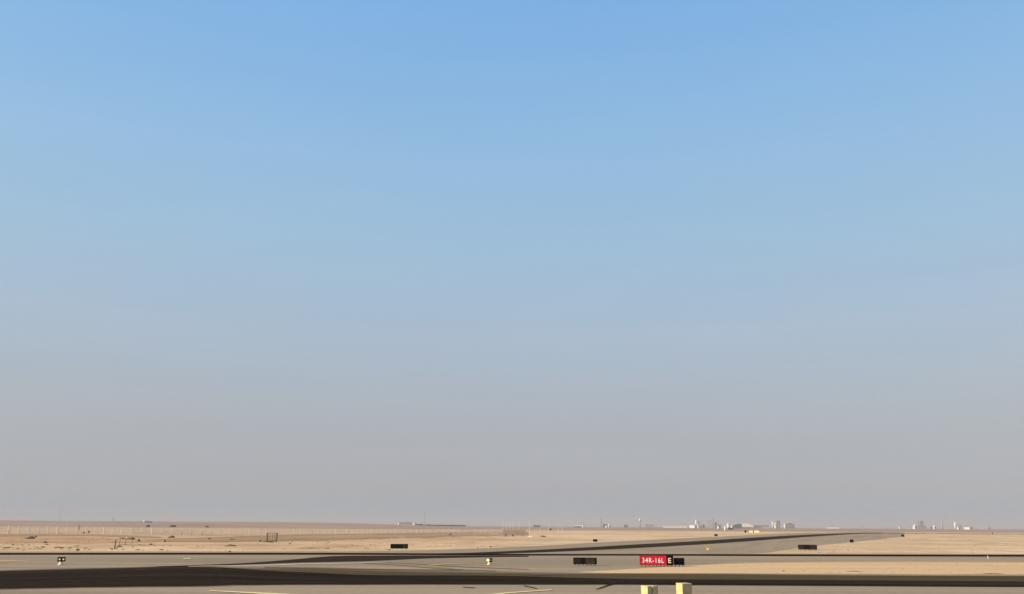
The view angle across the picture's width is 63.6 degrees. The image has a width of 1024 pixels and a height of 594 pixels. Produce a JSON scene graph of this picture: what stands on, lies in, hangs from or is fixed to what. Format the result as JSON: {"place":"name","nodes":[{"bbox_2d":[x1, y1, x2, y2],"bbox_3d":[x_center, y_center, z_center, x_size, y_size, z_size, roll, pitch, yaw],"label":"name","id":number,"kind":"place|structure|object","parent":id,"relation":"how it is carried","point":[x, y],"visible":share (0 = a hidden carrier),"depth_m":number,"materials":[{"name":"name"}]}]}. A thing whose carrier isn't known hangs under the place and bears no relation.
{"place":"outdoors","nodes":[
{"label":"outdoors","id":0,"kind":"place"},
{"bbox_2d":[0,534,160,537],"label":"dirt path","id":1,"kind":"structure","parent":0,"point":[72,535],"depth_m":213.13,"materials":[{"name":"beige soil"}]},
{"bbox_2d":[0,551,369,551],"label":"sand margin","id":2,"kind":"object","parent":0,"point":[184,551],"visible":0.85,"depth_m":93.41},
{"bbox_2d":[153,532,528,541],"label":"earth track","id":3,"kind":"structure","parent":0,"point":[310,537],"depth_m":216.44,"materials":[{"name":"beige soil"}]},
{"bbox_2d":[157,555,528,566],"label":"curved taxiway","id":4,"kind":"structure","parent":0,"point":[344,558],"depth_m":75.96,"materials":[{"name":"grey asphalt"}]},
{"bbox_2d":[251,568,575,575],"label":"worn taxiway","id":5,"kind":"structure","parent":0,"point":[343,571],"depth_m":53.61,"materials":[{"name":"grey asphalt"}]},
{"bbox_2d":[269,567,435,569],"bbox_3d":[-10.802,19.154,58.197,15.020,0.001,1.841,-2,-16,9],"label":"tyre mark","id":6,"kind":"object","parent":5,"relation":"on","point":[353,568],"visible":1,"depth_m":58.27,"materials":[{"name":"rubber"}]},
{"bbox_2d":[0,552,1023,593],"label":"concrete pavement","id":7,"kind":"structure","parent":0,"point":[547,564],"depth_m":58.33,"materials":[{"name":"beige concrete"}]},
{"bbox_2d":[0,559,29,561],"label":"dust patch","id":8,"kind":"object","parent":7,"relation":"on","point":[8,560],"visible":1,"depth_m":68.44,"materials":[{"name":"beige sand"}]},
{"bbox_2d":[57,557,65,564],"bbox_3d":[-33.836,19.811,61.992,0.528,0.557,0.412,8,-17,-26],"label":"guard light","id":9,"kind":"object","parent":7,"relation":"on","point":[60,560],"visible":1,"depth_m":61.95,"materials":[{"name":"beige metal"}]},
{"bbox_2d":[111,563,192,563],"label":"dust patch","id":10,"kind":"object","parent":7,"relation":"on","point":[151,563],"visible":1,"depth_m":64.59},
{"bbox_2d":[210,590,282,593],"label":"cream line marking","id":11,"kind":"object","parent":7,"relation":"on","point":[248,592],"visible":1,"depth_m":37.37,"materials":[{"name":"paint"}]},
{"bbox_2d":[188,562,378,566],"bbox_3d":[-16.905,20.892,64.598,16.421,0.001,1.960,12,-19,-37],"label":"white line marking","id":12,"kind":"object","parent":7,"relation":"on","point":[290,564],"visible":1,"depth_m":63.84,"materials":[{"name":"paint"}]},
{"bbox_2d":[369,563,489,570],"bbox_3d":[-6.838,20.072,61.428,1.547,0.001,16.203,15,-21,-43],"label":"tyre mark","id":13,"kind":"object","parent":7,"relation":"on","point":[438,568],"visible":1,"depth_m":59.24,"materials":[{"name":"rubber"}]},
{"bbox_2d":[379,562,511,568],"bbox_3d":[-5.150,20.651,63.485,16.404,0.001,1.490,-12,-20,38],"label":"tyre mark","id":14,"kind":"object","parent":7,"relation":"on","point":[455,566],"visible":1,"depth_m":62.25,"materials":[{"name":"rubber"}]},
{"bbox_2d":[427,563,471,565],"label":"chevron marking","id":15,"kind":"object","parent":7,"relation":"on","point":[450,563],"visible":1,"depth_m":67.08,"materials":[{"name":"yellow paint"}]},
{"bbox_2d":[486,558,491,564],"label":"guard light","id":16,"kind":"object","parent":7,"relation":"on","point":[489,560],"visible":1,"depth_m":66.07,"materials":[{"name":"yellow metal"}]},
{"bbox_2d":[496,589,551,593],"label":"yellow line marking","id":17,"kind":"object","parent":7,"relation":"on","point":[520,591],"visible":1,"depth_m":38.81,"materials":[{"name":"beige paint"}]},
{"bbox_2d":[573,557,596,564],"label":"blank sign","id":18,"kind":"object","parent":7,"relation":"on","point":[576,560],"visible":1,"depth_m":65.53,"materials":[{"name":"black metal"}]},
{"bbox_2d":[641,585,657,593],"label":"square post","id":19,"kind":"object","parent":7,"relation":"on","point":[649,589],"visible":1,"depth_m":20.43,"materials":[{"name":"beige paint"}]},
{"bbox_2d":[676,583,691,593],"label":"square post","id":20,"kind":"object","parent":7,"relation":"on","point":[683,588],"visible":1,"depth_m":21.77,"materials":[{"name":"beige paint"}]},
{"bbox_2d":[0,520,1023,553],"bbox_3d":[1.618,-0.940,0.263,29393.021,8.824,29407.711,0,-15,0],"label":"ground","id":21,"kind":"structure","parent":0,"point":[965,541],"depth_m":217.55,"materials":[{"name":"beige sand"}]},
{"bbox_2d":[0,526,526,534],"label":"perimeter fence","id":22,"kind":"object","parent":21,"relation":"on","point":[257,532],"visible":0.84,"depth_m":242.89,"materials":[{"name":"metal"}]},
{"bbox_2d":[390,544,407,548],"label":"blank sign","id":23,"kind":"object","parent":21,"relation":"on","point":[398,546],"visible":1,"depth_m":106.72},
{"bbox_2d":[400,522,411,524],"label":"depot building","id":24,"kind":"structure","parent":21,"relation":"on","point":[406,523],"depth_m":1866.30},
{"bbox_2d":[416,524,465,525],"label":"tree belt","id":25,"kind":"object","parent":21,"relation":"on","point":[440,525],"visible":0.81,"depth_m":1921.99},
{"bbox_2d":[0,535,1023,574],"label":"gravel","id":26,"kind":"structure","parent":21,"relation":"on","point":[395,549],"depth_m":110.93,"materials":[{"name":"gravel"}]},
{"bbox_2d":[502,529,523,534],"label":"screen fence","id":27,"kind":"object","parent":21,"relation":"on","point":[507,531],"visible":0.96,"depth_m":297.27,"materials":[{"name":"beige"}]},
{"bbox_2d":[663,526,686,527],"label":"warehouse","id":28,"kind":"structure","parent":21,"relation":"on","point":[674,526],"depth_m":2365.95,"materials":[{"name":"white metal"}]},
{"bbox_2d":[707,520,712,527],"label":"tower block","id":29,"kind":"structure","parent":21,"relation":"on","point":[709,523],"depth_m":4885.19,"materials":[{"name":"grey concrete"}]},
{"bbox_2d":[733,524,741,528],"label":"hangar","id":30,"kind":"structure","parent":21,"relation":"on","point":[737,526],"depth_m":1863.68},
{"bbox_2d":[742,523,753,528],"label":"hangar","id":31,"kind":"structure","parent":21,"relation":"on","point":[746,526],"depth_m":1718.77,"materials":[{"name":"white metal"}]},
{"bbox_2d":[753,525,761,528],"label":"shed","id":32,"kind":"structure","parent":21,"relation":"on","point":[757,526],"depth_m":2037.29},
{"bbox_2d":[786,524,794,528],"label":"mill building","id":33,"kind":"structure","parent":21,"relation":"on","point":[790,526],"depth_m":2199.18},
{"bbox_2d":[798,545,816,549],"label":"blank sign","id":34,"kind":"object","parent":21,"relation":"on","point":[808,547],"visible":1,"depth_m":112.05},
{"bbox_2d":[0,566,1023,588],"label":"taxiway","id":35,"kind":"structure","parent":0,"point":[153,576],"depth_m":46.75,"materials":[{"name":"black asphalt"}]},
{"bbox_2d":[0,553,1023,555],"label":"tarred strip","id":36,"kind":"object","parent":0,"point":[480,554],"visible":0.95,"depth_m":89.27,"materials":[{"name":"black asphalt"}]},
{"bbox_2d":[0,0,1023,528],"label":"sky","id":37,"kind":"structure","parent":0,"point":[659,263],"materials":[{"name":"blue"}]},
{"bbox_2d":[318,532,903,553],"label":"taxiway shoulder","id":38,"kind":"object","parent":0,"point":[764,546],"visible":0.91,"depth_m":132.17},
{"bbox_2d":[453,533,872,553],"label":"taxiway","id":39,"kind":"structure","parent":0,"point":[662,544],"depth_m":143.36,"materials":[{"name":"grey asphalt"}]},
{"bbox_2d":[526,574,1023,581],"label":"worn taxiway","id":40,"kind":"structure","parent":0,"point":[809,577],"depth_m":51.09,"materials":[{"name":"black asphalt"}]},
{"bbox_2d":[585,561,1023,574],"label":"sand verge","id":41,"kind":"structure","parent":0,"point":[948,567],"depth_m":62.95,"materials":[{"name":"beige sand"}]},
{"bbox_2d":[640,555,672,566],"bbox_3d":[11.272,20.579,64.410,2.571,0.848,0.240,-2,-16,9],"label":"holding position sign","id":42,"kind":"object","parent":41,"relation":"on","point":[649,560],"visible":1,"depth_m":64.32,"materials":[{"name":"red metal"}]},
{"bbox_2d":[674,558,684,566],"bbox_3d":[13.070,20.749,64.598,0.826,0.641,0.250,-3,-16,11],"label":"blank sign","id":43,"kind":"object","parent":41,"relation":"on","point":[679,561],"visible":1,"depth_m":64.50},
{"bbox_2d":[880,533,952,533],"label":"distant road","id":44,"kind":"structure","parent":0,"point":[914,533],"depth_m":479.72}
]}

